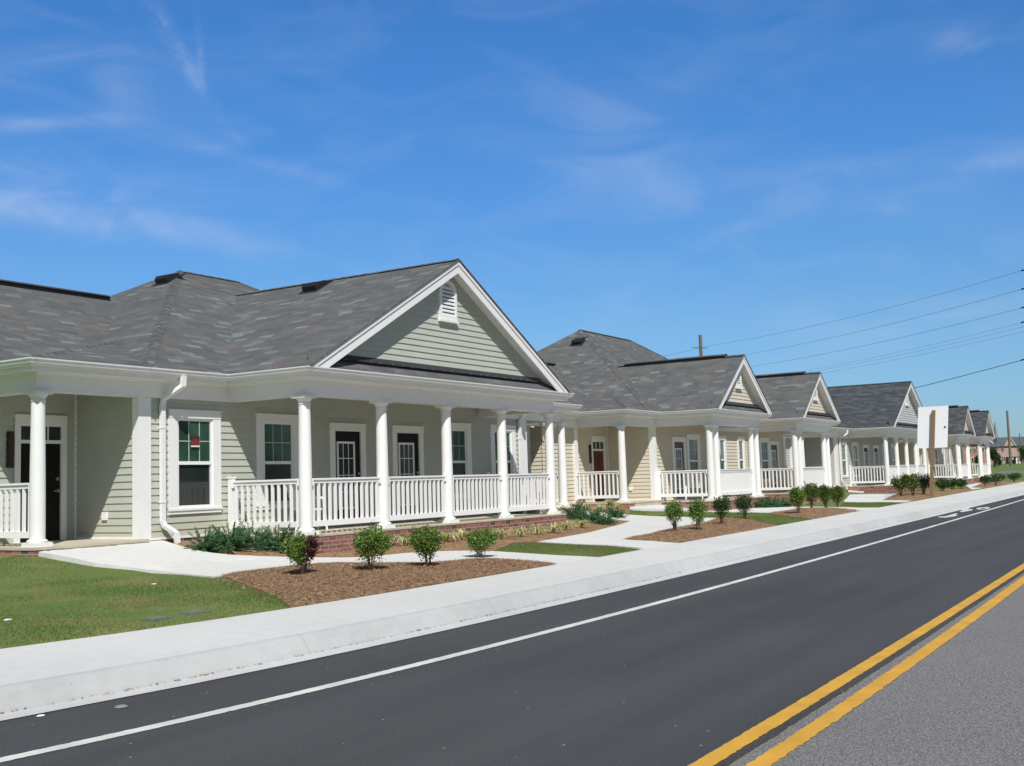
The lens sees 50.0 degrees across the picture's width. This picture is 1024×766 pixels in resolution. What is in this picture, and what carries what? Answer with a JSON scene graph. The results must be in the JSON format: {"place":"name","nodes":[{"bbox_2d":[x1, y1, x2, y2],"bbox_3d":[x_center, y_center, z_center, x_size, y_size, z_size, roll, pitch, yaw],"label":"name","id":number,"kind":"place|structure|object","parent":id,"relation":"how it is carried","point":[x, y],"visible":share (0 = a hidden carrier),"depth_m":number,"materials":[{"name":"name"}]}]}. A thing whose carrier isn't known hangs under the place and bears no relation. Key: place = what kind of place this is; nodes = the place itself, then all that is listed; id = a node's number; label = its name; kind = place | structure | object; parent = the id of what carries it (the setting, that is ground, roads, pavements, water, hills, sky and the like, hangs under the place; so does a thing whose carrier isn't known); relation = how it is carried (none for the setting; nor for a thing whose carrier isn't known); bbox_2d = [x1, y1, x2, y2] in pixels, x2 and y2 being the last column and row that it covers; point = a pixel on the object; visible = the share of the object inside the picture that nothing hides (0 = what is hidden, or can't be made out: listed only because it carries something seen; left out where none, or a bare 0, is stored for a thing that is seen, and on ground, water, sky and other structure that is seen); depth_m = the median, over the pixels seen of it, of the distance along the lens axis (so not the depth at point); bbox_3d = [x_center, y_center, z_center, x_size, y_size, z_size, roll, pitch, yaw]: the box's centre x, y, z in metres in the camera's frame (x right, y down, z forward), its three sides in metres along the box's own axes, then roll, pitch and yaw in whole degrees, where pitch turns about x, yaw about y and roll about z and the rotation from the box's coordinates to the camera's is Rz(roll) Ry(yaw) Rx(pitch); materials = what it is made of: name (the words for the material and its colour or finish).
{"place":"outdoors","nodes":[
{"label":"outdoors","id":0,"kind":"place"},
{"bbox_2d":[287,484,327,531],"bbox_3d":[-3.998,2.403,21.327,0.689,0.934,0.616,1,-6,-28],"label":"plastic chair","id":1,"kind":"object","parent":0,"point":[294,498],"visible":0.39,"depth_m":21.24,"materials":[{"name":"white plastic"}]},
{"bbox_2d":[0,482,1023,684],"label":"sidewalk","id":2,"kind":"structure","parent":0,"point":[34,662],"depth_m":11.94,"materials":[{"name":"concrete"}]},
{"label":"utility pole","id":3,"kind":"object","parent":2,"relation":"on","visible":0},
{"bbox_2d":[666,269,1023,355],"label":"power line","id":4,"kind":"object","parent":3,"relation":"attached to","point":[869,312],"visible":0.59,"depth_m":84.99,"materials":[{"name":"grey"}]},
{"bbox_2d":[745,288,1023,354],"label":"power line","id":5,"kind":"object","parent":3,"relation":"attached to","point":[896,322],"visible":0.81,"depth_m":82.95,"materials":[{"name":"grey"}]},
{"bbox_2d":[751,307,1023,366],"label":"power line","id":6,"kind":"object","parent":3,"relation":"attached to","point":[897,338],"visible":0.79,"depth_m":83.37,"materials":[{"name":"grey"}]},
{"bbox_2d":[915,359,1023,387],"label":"power line","id":7,"kind":"object","parent":3,"relation":"attached to","point":[972,373],"visible":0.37,"depth_m":75.95,"materials":[{"name":"grey"}]},
{"bbox_2d":[0,463,1023,648],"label":"ground","id":8,"kind":"structure","parent":0,"point":[91,574],"depth_m":13.70,"materials":[{"name":"green plant"}]},
{"bbox_2d":[140,616,172,621],"bbox_3d":[-3.695,2.473,11.426,0.200,0.077,0.250,-5,-6,32],"label":"meter lid","id":9,"kind":"object","parent":8,"relation":"on","point":[157,618],"visible":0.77,"depth_m":11.38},
{"bbox_2d":[179,610,209,615],"bbox_3d":[-3.430,2.502,11.864,0.200,0.077,0.250,-5,-6,32],"label":"meter lid","id":10,"kind":"object","parent":8,"relation":"on","point":[194,612],"visible":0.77,"depth_m":11.80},
{"bbox_2d":[0,258,582,556],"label":"porch house","id":11,"kind":"structure","parent":8,"relation":"on","point":[399,401],"depth_m":21.40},
{"bbox_2d":[20,443,59,542],"bbox_3d":[-8.231,1.907,19.179,0.113,1.700,0.800,-5,-6,32],"label":"door","id":12,"kind":"structure","parent":11,"relation":"in","point":[52,450],"depth_m":19.35,"materials":[{"name":"black paint"}]},
{"bbox_2d":[167,409,222,514],"bbox_3d":[-5.764,1.429,19.985,0.100,1.870,1.260,-5,-6,32],"label":"window","id":13,"kind":"structure","parent":11,"relation":"in","point":[194,475],"depth_m":19.99,"materials":[{"name":"white paint"}]},
{"bbox_2d":[191,436,199,446],"bbox_3d":[-5.767,1.067,20.011,0.008,0.195,0.200,-5,-6,32],"label":"window notice","id":14,"kind":"object","parent":13,"relation":"attached to","point":[195,441],"depth_m":20.01,"materials":[{"name":"red paper"}]},
{"bbox_2d":[255,413,298,509],"bbox_3d":[-4.632,1.554,21.796,0.100,1.870,1.260,-5,-6,32],"label":"window","id":15,"kind":"structure","parent":11,"relation":"in","point":[277,435],"depth_m":21.78,"materials":[{"name":"white paint"}]},
{"bbox_2d":[335,431,359,518],"bbox_3d":[-3.518,2.035,23.547,0.100,2.000,0.840,-5,-6,32],"label":"door","id":16,"kind":"structure","parent":11,"relation":"in","point":[347,443],"depth_m":23.57,"materials":[{"name":"black paint"}]},
{"bbox_2d":[397,433,419,514],"bbox_3d":[-2.396,2.159,25.342,0.100,2.000,0.840,-5,-6,32],"label":"door","id":17,"kind":"structure","parent":11,"relation":"in","point":[407,443],"depth_m":25.36,"materials":[{"name":"black paint"}]},
{"bbox_2d":[451,422,471,498],"bbox_3d":[-1.351,1.915,27.045,0.100,1.870,1.260,-5,-6,32],"label":"window","id":18,"kind":"structure","parent":11,"relation":"in","point":[460,432],"depth_m":27.27,"materials":[{"name":"white paint"}]},
{"bbox_2d":[489,424,516,495],"bbox_3d":[-0.229,2.039,28.839,0.100,1.870,1.260,-5,-6,32],"label":"window","id":19,"kind":"structure","parent":11,"relation":"in","point":[510,429],"depth_m":29.09,"materials":[{"name":"white glass"}]},
{"bbox_2d":[39,540,597,577],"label":"walkway","id":20,"kind":"structure","parent":8,"relation":"on","point":[161,557],"depth_m":17.58,"materials":[{"name":"concrete"}]},
{"bbox_2d":[223,559,557,607],"bbox_3d":[-2.290,2.753,15.735,3.458,0.250,6.108,-5,-6,32],"label":"mulch bed","id":21,"kind":"object","parent":8,"relation":"on","point":[397,568],"visible":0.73,"depth_m":14.77,"materials":[{"name":"brown wood"}]},
{"bbox_2d":[276,529,324,574],"bbox_3d":[-2.842,2.315,15.024,0.635,0.626,0.577,-5,-6,32],"label":"shrub","id":22,"kind":"object","parent":21,"relation":"on","point":[299,548],"visible":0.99,"depth_m":14.98,"materials":[{"name":"green plant"}]},
{"bbox_2d":[351,522,395,569],"bbox_3d":[-1.971,2.291,15.476,0.661,0.715,0.734,-5,-6,32],"label":"shrub","id":23,"kind":"object","parent":21,"relation":"on","point":[369,540],"visible":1,"depth_m":15.38,"materials":[{"name":"green plant"}]},
{"bbox_2d":[405,524,448,565],"bbox_3d":[-1.220,2.362,16.002,0.631,0.638,0.604,-3,-5,14],"label":"shrub","id":24,"kind":"object","parent":21,"relation":"on","point":[428,539],"visible":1,"depth_m":15.91,"materials":[{"name":"green plant"}]},
{"bbox_2d":[461,525,500,556],"bbox_3d":[-0.503,2.683,18.584,0.651,0.601,0.596,2,-6,-33],"label":"shrub","id":25,"kind":"object","parent":21,"relation":"on","point":[478,540],"visible":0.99,"depth_m":18.45,"materials":[{"name":"green plant"}]},
{"bbox_2d":[173,516,628,557],"bbox_3d":[-0.642,3.320,24.640,5.475,0.466,15.423,-5,-6,32],"label":"mulch bed","id":26,"kind":"object","parent":8,"relation":"on","point":[450,545],"visible":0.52,"depth_m":20.93,"materials":[{"name":"brown soil"}]},
{"bbox_2d":[183,525,228,551],"bbox_3d":[-5.183,2.626,18.644,0.861,0.463,0.859,-5,-6,32],"label":"juniper","id":27,"kind":"object","parent":26,"relation":"on","point":[209,542],"visible":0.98,"depth_m":18.53,"materials":[{"name":"green plant"}]},
{"bbox_2d":[205,520,257,551],"bbox_3d":[-4.863,2.603,18.897,1.032,0.537,1.006,-5,-6,32],"label":"juniper","id":28,"kind":"object","parent":26,"relation":"on","point":[233,540],"visible":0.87,"depth_m":18.78,"materials":[{"name":"green plant"}]},
{"bbox_2d":[235,519,281,549],"bbox_3d":[-4.556,2.644,19.251,0.966,0.530,1.040,-5,-6,32],"label":"juniper","id":29,"kind":"object","parent":26,"relation":"on","point":[261,541],"visible":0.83,"depth_m":19.22,"materials":[{"name":"green plant"}]},
{"bbox_2d":[255,523,294,551],"bbox_3d":[-4.126,2.724,19.504,1.017,0.500,1.008,-5,-6,32],"label":"juniper","id":30,"kind":"object","parent":26,"relation":"on","point":[285,533],"visible":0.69,"depth_m":19.41,"materials":[{"name":"green plant"}]},
{"bbox_2d":[393,533,411,544],"bbox_3d":[-2.026,2.973,20.994,0.851,0.236,0.824,-5,-6,32],"label":"variegated lilyturf","id":31,"kind":"object","parent":26,"relation":"on","point":[402,540],"visible":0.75,"depth_m":20.93,"materials":[{"name":"yellow plant"}]},
{"bbox_2d":[440,530,461,540],"bbox_3d":[-1.282,3.035,21.821,0.857,0.219,0.858,1,-6,-31],"label":"variegated lilyturf","id":32,"kind":"object","parent":26,"relation":"on","point":[449,535],"visible":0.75,"depth_m":21.79,"materials":[{"name":"yellow plant"}]},
{"bbox_2d":[492,528,524,537],"bbox_3d":[-0.210,3.091,22.618,0.904,0.211,0.814,-5,-6,32],"label":"variegated lilyturf","id":33,"kind":"object","parent":26,"relation":"on","point":[502,532],"visible":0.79,"depth_m":22.60,"materials":[{"name":"yellow plant"}]},
{"bbox_2d":[505,525,534,535],"bbox_3d":[0.141,3.132,23.285,0.709,0.224,0.820,2,-7,-40],"label":"variegated lilyturf","id":34,"kind":"object","parent":26,"relation":"on","point":[519,531],"visible":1,"depth_m":23.23,"materials":[{"name":"yellow plant"}]},
{"bbox_2d":[524,523,549,533],"bbox_3d":[0.547,3.171,23.931,0.699,0.235,0.911,-1,-5,-12],"label":"variegated lilyturf","id":35,"kind":"object","parent":26,"relation":"on","point":[537,529],"visible":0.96,"depth_m":23.89,"materials":[{"name":"yellow plant"}]},
{"bbox_2d":[538,523,566,532],"bbox_3d":[0.938,3.214,24.498,0.804,0.229,0.766,-1,-5,-13],"label":"variegated lilyturf","id":36,"kind":"object","parent":26,"relation":"on","point":[552,527],"visible":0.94,"depth_m":24.45,"materials":[{"name":"yellow plant"}]},
{"bbox_2d":[553,520,577,529],"bbox_3d":[1.232,3.283,25.452,0.770,0.228,0.853,-2,-5,6],"label":"variegated lilyturf","id":37,"kind":"object","parent":26,"relation":"on","point":[567,524],"visible":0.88,"depth_m":25.47,"materials":[{"name":"yellow plant"}]},
{"bbox_2d":[558,500,589,518],"bbox_3d":[1.656,3.365,29.290,0.962,0.511,0.950,-5,-6,32],"label":"juniper","id":38,"kind":"object","parent":26,"relation":"on","point":[569,513],"visible":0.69,"depth_m":29.20,"materials":[{"name":"green plant"}]},
{"bbox_2d":[571,518,595,527],"bbox_3d":[1.594,3.346,26.344,0.822,0.240,0.928,-5,-6,32],"label":"variegated lilyturf","id":39,"kind":"object","parent":26,"relation":"on","point":[581,523],"visible":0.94,"depth_m":26.26,"materials":[{"name":"yellow plant"}]},
{"bbox_2d":[572,504,609,521],"bbox_3d":[2.076,3.363,28.518,1.007,0.505,1.014,-1,-5,-14],"label":"juniper","id":40,"kind":"object","parent":26,"relation":"on","point":[586,515],"visible":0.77,"depth_m":28.46,"materials":[{"name":"green plant"}]},
{"bbox_2d":[592,513,618,524],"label":"juniper","id":41,"kind":"object","parent":26,"relation":"on","point":[603,520],"visible":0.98,"depth_m":27.97,"materials":[{"name":"green plant"}]},
{"bbox_2d":[179,489,974,605],"bbox_3d":[8.623,4.233,38.234,8.865,0.538,55.880,-5,-6,32],"label":"pine straw","id":42,"kind":"object","parent":8,"relation":"on","point":[410,570],"visible":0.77,"depth_m":15.70,"materials":[{"name":"brown plant"}]},
{"bbox_2d":[578,505,630,512],"bbox_3d":[2.917,4.016,34.892,1.777,0.294,4.291,-2,-5,5],"label":"mulch bed","id":43,"kind":"object","parent":8,"relation":"on","point":[615,508],"visible":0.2,"depth_m":33.60,"materials":[{"name":"brown soil"}]},
{"bbox_2d":[601,505,628,517],"bbox_3d":[2.933,3.614,30.855,0.862,0.399,0.957,-5,-6,32],"label":"juniper","id":44,"kind":"object","parent":8,"relation":"on","point":[617,513],"visible":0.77,"depth_m":30.77,"materials":[{"name":"green plant"}]},
{"bbox_2d":[538,512,715,549],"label":"walkway","id":45,"kind":"structure","parent":8,"relation":"on","point":[635,525],"depth_m":24.59,"materials":[{"name":"concrete"}]},
{"bbox_2d":[530,329,841,510],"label":"porch house","id":46,"kind":"structure","parent":8,"relation":"on","point":[644,426],"depth_m":38.16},
{"bbox_2d":[593,451,604,501],"bbox_3d":[2.929,3.138,37.031,0.113,1.700,0.800,-5,-6,32],"label":"door","id":47,"kind":"structure","parent":46,"relation":"in","point":[597,455],"depth_m":37.08,"materials":[{"name":"red paint"}]},
{"bbox_2d":[674,442,684,497],"bbox_3d":[5.880,3.072,38.581,0.100,2.000,0.840,-5,-6,32],"label":"door","id":48,"kind":"structure","parent":46,"relation":"in","point":[679,459],"depth_m":38.61,"materials":[{"name":"red paint"}]},
{"bbox_2d":[685,434,702,485],"bbox_3d":[6.566,2.788,39.708,0.100,1.870,1.260,-5,-6,32],"label":"window","id":49,"kind":"structure","parent":46,"relation":"in","point":[692,440],"depth_m":39.76,"materials":[{"name":"white glass"}]},
{"bbox_2d":[685,473,702,499],"bbox_3d":[6.209,3.525,37.609,0.616,0.934,0.689,-2,-5,7],"label":"plastic chair","id":50,"kind":"object","parent":46,"relation":"on","point":[699,482],"visible":0.54,"depth_m":37.37,"materials":[{"name":"white plastic"}]},
{"bbox_2d":[719,436,726,468],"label":"window","id":51,"kind":"structure","parent":46,"relation":"in","point":[722,439],"depth_m":42.26,"materials":[{"name":"white glass"}]},
{"bbox_2d":[737,437,745,468],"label":"window","id":52,"kind":"structure","parent":46,"relation":"in","point":[740,440],"depth_m":43.94,"materials":[{"name":"white glass"}]},
{"bbox_2d":[759,437,771,482],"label":"window","id":53,"kind":"structure","parent":46,"relation":"in","point":[764,446],"depth_m":46.32,"materials":[{"name":"white paint"}]},
{"bbox_2d":[771,445,778,490],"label":"door","id":54,"kind":"structure","parent":46,"relation":"in","point":[773,447],"depth_m":47.23,"materials":[{"name":"red paint"}]},
{"bbox_2d":[692,335,705,355],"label":"utility pole","id":55,"kind":"object","parent":8,"relation":"on","point":[700,346],"visible":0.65,"depth_m":110.95,"materials":[{"name":"brown wood"}]},
{"bbox_2d":[626,518,774,541],"bbox_3d":[5.017,3.502,26.556,2.208,0.210,9.553,-4,-5,23],"label":"mulch bed","id":56,"kind":"object","parent":8,"relation":"on","point":[689,531],"visible":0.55,"depth_m":24.24,"materials":[{"name":"brown soil"}]},
{"bbox_2d":[664,498,685,530],"bbox_3d":[3.623,2.921,24.447,0.514,0.764,0.478,1,-6,-31],"label":"shrub","id":57,"kind":"object","parent":56,"relation":"on","point":[672,510],"visible":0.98,"depth_m":24.38,"materials":[{"name":"green plant"}]},
{"bbox_2d":[686,496,710,529],"bbox_3d":[4.194,2.915,24.602,0.570,0.774,0.491,-1,-5,-5],"label":"shrub","id":58,"kind":"object","parent":56,"relation":"on","point":[699,508],"visible":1,"depth_m":24.53,"materials":[{"name":"green plant"}]},
{"bbox_2d":[711,495,732,523],"bbox_3d":[5.088,3.049,26.597,0.523,0.752,0.529,-5,-6,32],"label":"shrub","id":59,"kind":"object","parent":56,"relation":"on","point":[719,507],"visible":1,"depth_m":26.55,"materials":[{"name":"green plant"}]},
{"bbox_2d":[731,492,752,518],"bbox_3d":[6.485,3.480,31.068,0.696,0.773,0.631,-5,-6,32],"label":"shrub","id":60,"kind":"object","parent":8,"relation":"on","point":[743,502],"visible":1,"depth_m":30.97,"materials":[{"name":"green plant"}]},
{"bbox_2d":[629,505,874,512],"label":"walkway","id":61,"kind":"structure","parent":8,"relation":"on","point":[663,508],"depth_m":35.78,"materials":[{"name":"concrete"}]},
{"bbox_2d":[751,496,775,507],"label":"juniper","id":62,"kind":"object","parent":8,"relation":"on","point":[761,502],"visible":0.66,"depth_m":38.53,"materials":[{"name":"green plant"}]},
{"bbox_2d":[761,495,787,507],"bbox_3d":[9.115,4.197,39.118,1.258,0.450,1.328,-5,-6,32],"label":"juniper","id":63,"kind":"object","parent":8,"relation":"on","point":[774,503],"visible":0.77,"depth_m":38.86,"materials":[{"name":"green plant"}]},
{"bbox_2d":[771,507,857,519],"bbox_3d":[9.151,4.079,34.108,2.465,0.296,7.265,-5,-6,32],"label":"mulch bed","id":64,"kind":"object","parent":8,"relation":"on","point":[809,514],"visible":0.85,"depth_m":33.23,"materials":[{"name":"brown soil"}]},
{"bbox_2d":[786,485,806,512],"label":"shrub","id":65,"kind":"object","parent":64,"relation":"on","point":[797,495],"visible":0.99,"depth_m":32.78,"materials":[{"name":"green plant"}]},
{"bbox_2d":[801,481,819,507],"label":"shrub","id":66,"kind":"object","parent":64,"relation":"on","point":[812,491],"visible":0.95,"depth_m":37.07,"materials":[{"name":"green plant"}]},
{"bbox_2d":[817,483,833,506],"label":"shrub","id":67,"kind":"object","parent":64,"relation":"on","point":[825,491],"visible":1,"depth_m":37.14,"materials":[{"name":"green plant"}]},
{"bbox_2d":[828,485,844,506],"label":"shrub","id":68,"kind":"object","parent":64,"relation":"on","point":[837,493],"visible":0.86,"depth_m":38.38,"materials":[{"name":"green plant"}]},
{"bbox_2d":[785,381,929,492],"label":"porch house","id":69,"kind":"structure","parent":8,"relation":"on","point":[873,428],"depth_m":58.17,"materials":[{"name":"grey"}]},
{"bbox_2d":[840,441,848,477],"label":"window","id":70,"kind":"structure","parent":69,"relation":"in","point":[844,457],"depth_m":56.69,"materials":[{"name":"white glass"}]},
{"bbox_2d":[851,442,859,476],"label":"window","id":71,"kind":"structure","parent":69,"relation":"in","point":[855,452],"depth_m":58.52,"materials":[{"name":"grey glass"}]},
{"bbox_2d":[864,448,868,483],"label":"door","id":72,"kind":"structure","parent":69,"relation":"in","point":[865,449],"depth_m":60.27,"materials":[{"name":"black paint"}]},
{"bbox_2d":[874,448,878,480],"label":"door","id":73,"kind":"structure","parent":69,"relation":"in","point":[875,449],"depth_m":62.15,"materials":[{"name":"black paint"}]},
{"bbox_2d":[844,494,908,501],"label":"walkway","id":74,"kind":"structure","parent":8,"relation":"on","point":[865,497],"depth_m":47.28,"materials":[{"name":"concrete"}]},
{"bbox_2d":[884,489,974,500],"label":"mulch bed","id":75,"kind":"object","parent":8,"relation":"on","point":[917,497],"visible":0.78,"depth_m":50.42,"materials":[{"name":"brown soil"}]},
{"bbox_2d":[889,472,912,495],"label":"shrub","id":76,"kind":"object","parent":75,"relation":"on","point":[898,484],"visible":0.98,"depth_m":48.71,"materials":[{"name":"green plant"}]},
{"bbox_2d":[901,473,921,494],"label":"shrub","id":77,"kind":"object","parent":75,"relation":"on","point":[914,479],"visible":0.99,"depth_m":48.63,"materials":[{"name":"green plant"}]},
{"bbox_2d":[916,473,935,493],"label":"shrub","id":78,"kind":"object","parent":75,"relation":"on","point":[924,480],"visible":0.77,"depth_m":50.72,"materials":[{"name":"green plant"}]},
{"bbox_2d":[935,478,950,490],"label":"shrub","id":79,"kind":"object","parent":75,"relation":"on","point":[942,484],"visible":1,"depth_m":55.42,"materials":[{"name":"green plant"}]},
{"bbox_2d":[917,406,947,495],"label":"yard sign","id":80,"kind":"object","parent":8,"relation":"on","point":[932,433],"visible":0.9,"depth_m":49.37,"materials":[{"name":"white"}]},
{"bbox_2d":[898,405,995,485],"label":"porch house","id":81,"kind":"structure","parent":8,"relation":"on","point":[967,427],"depth_m":75.82,"materials":[{"name":"grey"}]},
{"bbox_2d":[934,448,939,472],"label":"window","id":82,"kind":"structure","parent":81,"relation":"in","point":[936,449],"depth_m":76.56,"materials":[{"name":"grey glass"}]},
{"bbox_2d":[947,478,960,489],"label":"shrub","id":83,"kind":"object","parent":8,"relation":"on","point":[954,481],"visible":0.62,"depth_m":61.29,"materials":[{"name":"green plant"}]},
{"bbox_2d":[963,440,992,466],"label":"townhouse","id":84,"kind":"structure","parent":8,"relation":"on","point":[973,450],"depth_m":240.26,"materials":[{"name":"orange brick"}]},
{"bbox_2d":[984,440,999,464],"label":"townhouse","id":85,"kind":"structure","parent":8,"relation":"on","point":[993,445],"depth_m":300.42,"materials":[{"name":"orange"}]},
{"bbox_2d":[989,447,998,466],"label":"tree","id":86,"kind":"object","parent":8,"relation":"on","point":[993,454],"visible":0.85,"depth_m":224.65,"materials":[{"name":"green plant"}]},
{"bbox_2d":[973,481,1021,487],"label":"mulch bed","id":87,"kind":"object","parent":8,"relation":"on","point":[992,484],"visible":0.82,"depth_m":72.85,"materials":[{"name":"brown soil"}]},
{"bbox_2d":[979,474,991,485],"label":"shrub","id":88,"kind":"object","parent":87,"relation":"on","point":[985,479],"visible":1,"depth_m":67.46,"materials":[{"name":"green plant"}]},
{"bbox_2d":[989,473,1005,484],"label":"shrub","id":89,"kind":"object","parent":87,"relation":"on","point":[1000,477],"visible":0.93,"depth_m":70.54,"materials":[{"name":"green plant"}]},
{"bbox_2d":[1006,472,1022,481],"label":"shrub","id":90,"kind":"object","parent":87,"relation":"on","point":[1013,476],"visible":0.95,"depth_m":80.30,"materials":[{"name":"green plant"}]},
{"bbox_2d":[992,437,1023,463],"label":"townhouse","id":91,"kind":"structure","parent":8,"relation":"on","point":[1002,443],"depth_m":330.37,"materials":[{"name":"orange brick"}]},
{"bbox_2d":[1006,411,1011,465],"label":"utility pole","id":92,"kind":"object","parent":8,"relation":"on","point":[1009,444],"visible":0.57,"depth_m":235.40,"materials":[{"name":"brown wood"}]},
{"bbox_2d":[1017,446,1023,463],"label":"tree","id":93,"kind":"object","parent":8,"relation":"on","point":[1021,450],"visible":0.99,"depth_m":289.87,"materials":[{"name":"green plant"}]},
{"bbox_2d":[0,0,1023,436],"label":"sky","id":94,"kind":"structure","parent":0,"point":[659,176],"materials":[{"name":"blue"}]},
{"bbox_2d":[0,495,1023,765],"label":"road","id":95,"kind":"structure","parent":0,"point":[956,700],"depth_m":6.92,"materials":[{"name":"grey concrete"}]},
{"bbox_2d":[0,499,1023,761],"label":"edge line","id":96,"kind":"object","parent":95,"relation":"on","point":[102,737],"visible":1,"depth_m":8.66,"materials":[{"name":"white paint"}]},
{"bbox_2d":[0,490,1023,713],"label":"curb","id":97,"kind":"structure","parent":95,"relation":"on","point":[17,696],"depth_m":10.50,"materials":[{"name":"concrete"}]},
{"bbox_2d":[0,494,1023,720],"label":"gutter pan","id":98,"kind":"object","parent":95,"relation":"on","point":[88,700],"visible":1,"depth_m":10.45,"materials":[{"name":"concrete"}]},
{"bbox_2d":[688,563,1023,765],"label":"line","id":99,"kind":"object","parent":95,"relation":"on","point":[719,754],"visible":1,"depth_m":7.60,"materials":[{"name":"yellow paint"}]},
{"bbox_2d":[746,576,1023,765],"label":"line","id":100,"kind":"object","parent":95,"relation":"on","point":[771,756],"visible":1,"depth_m":7.59,"materials":[{"name":"yellow paint"}]},
{"bbox_2d":[938,507,989,517],"bbox_3d":[14.743,4.247,36.214,0.968,0.001,8.459,-5,-6,32],"label":"bike symbol","id":101,"kind":"object","parent":95,"relation":"on","point":[963,510],"visible":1,"depth_m":37.11,"materials":[{"name":"white paint"}]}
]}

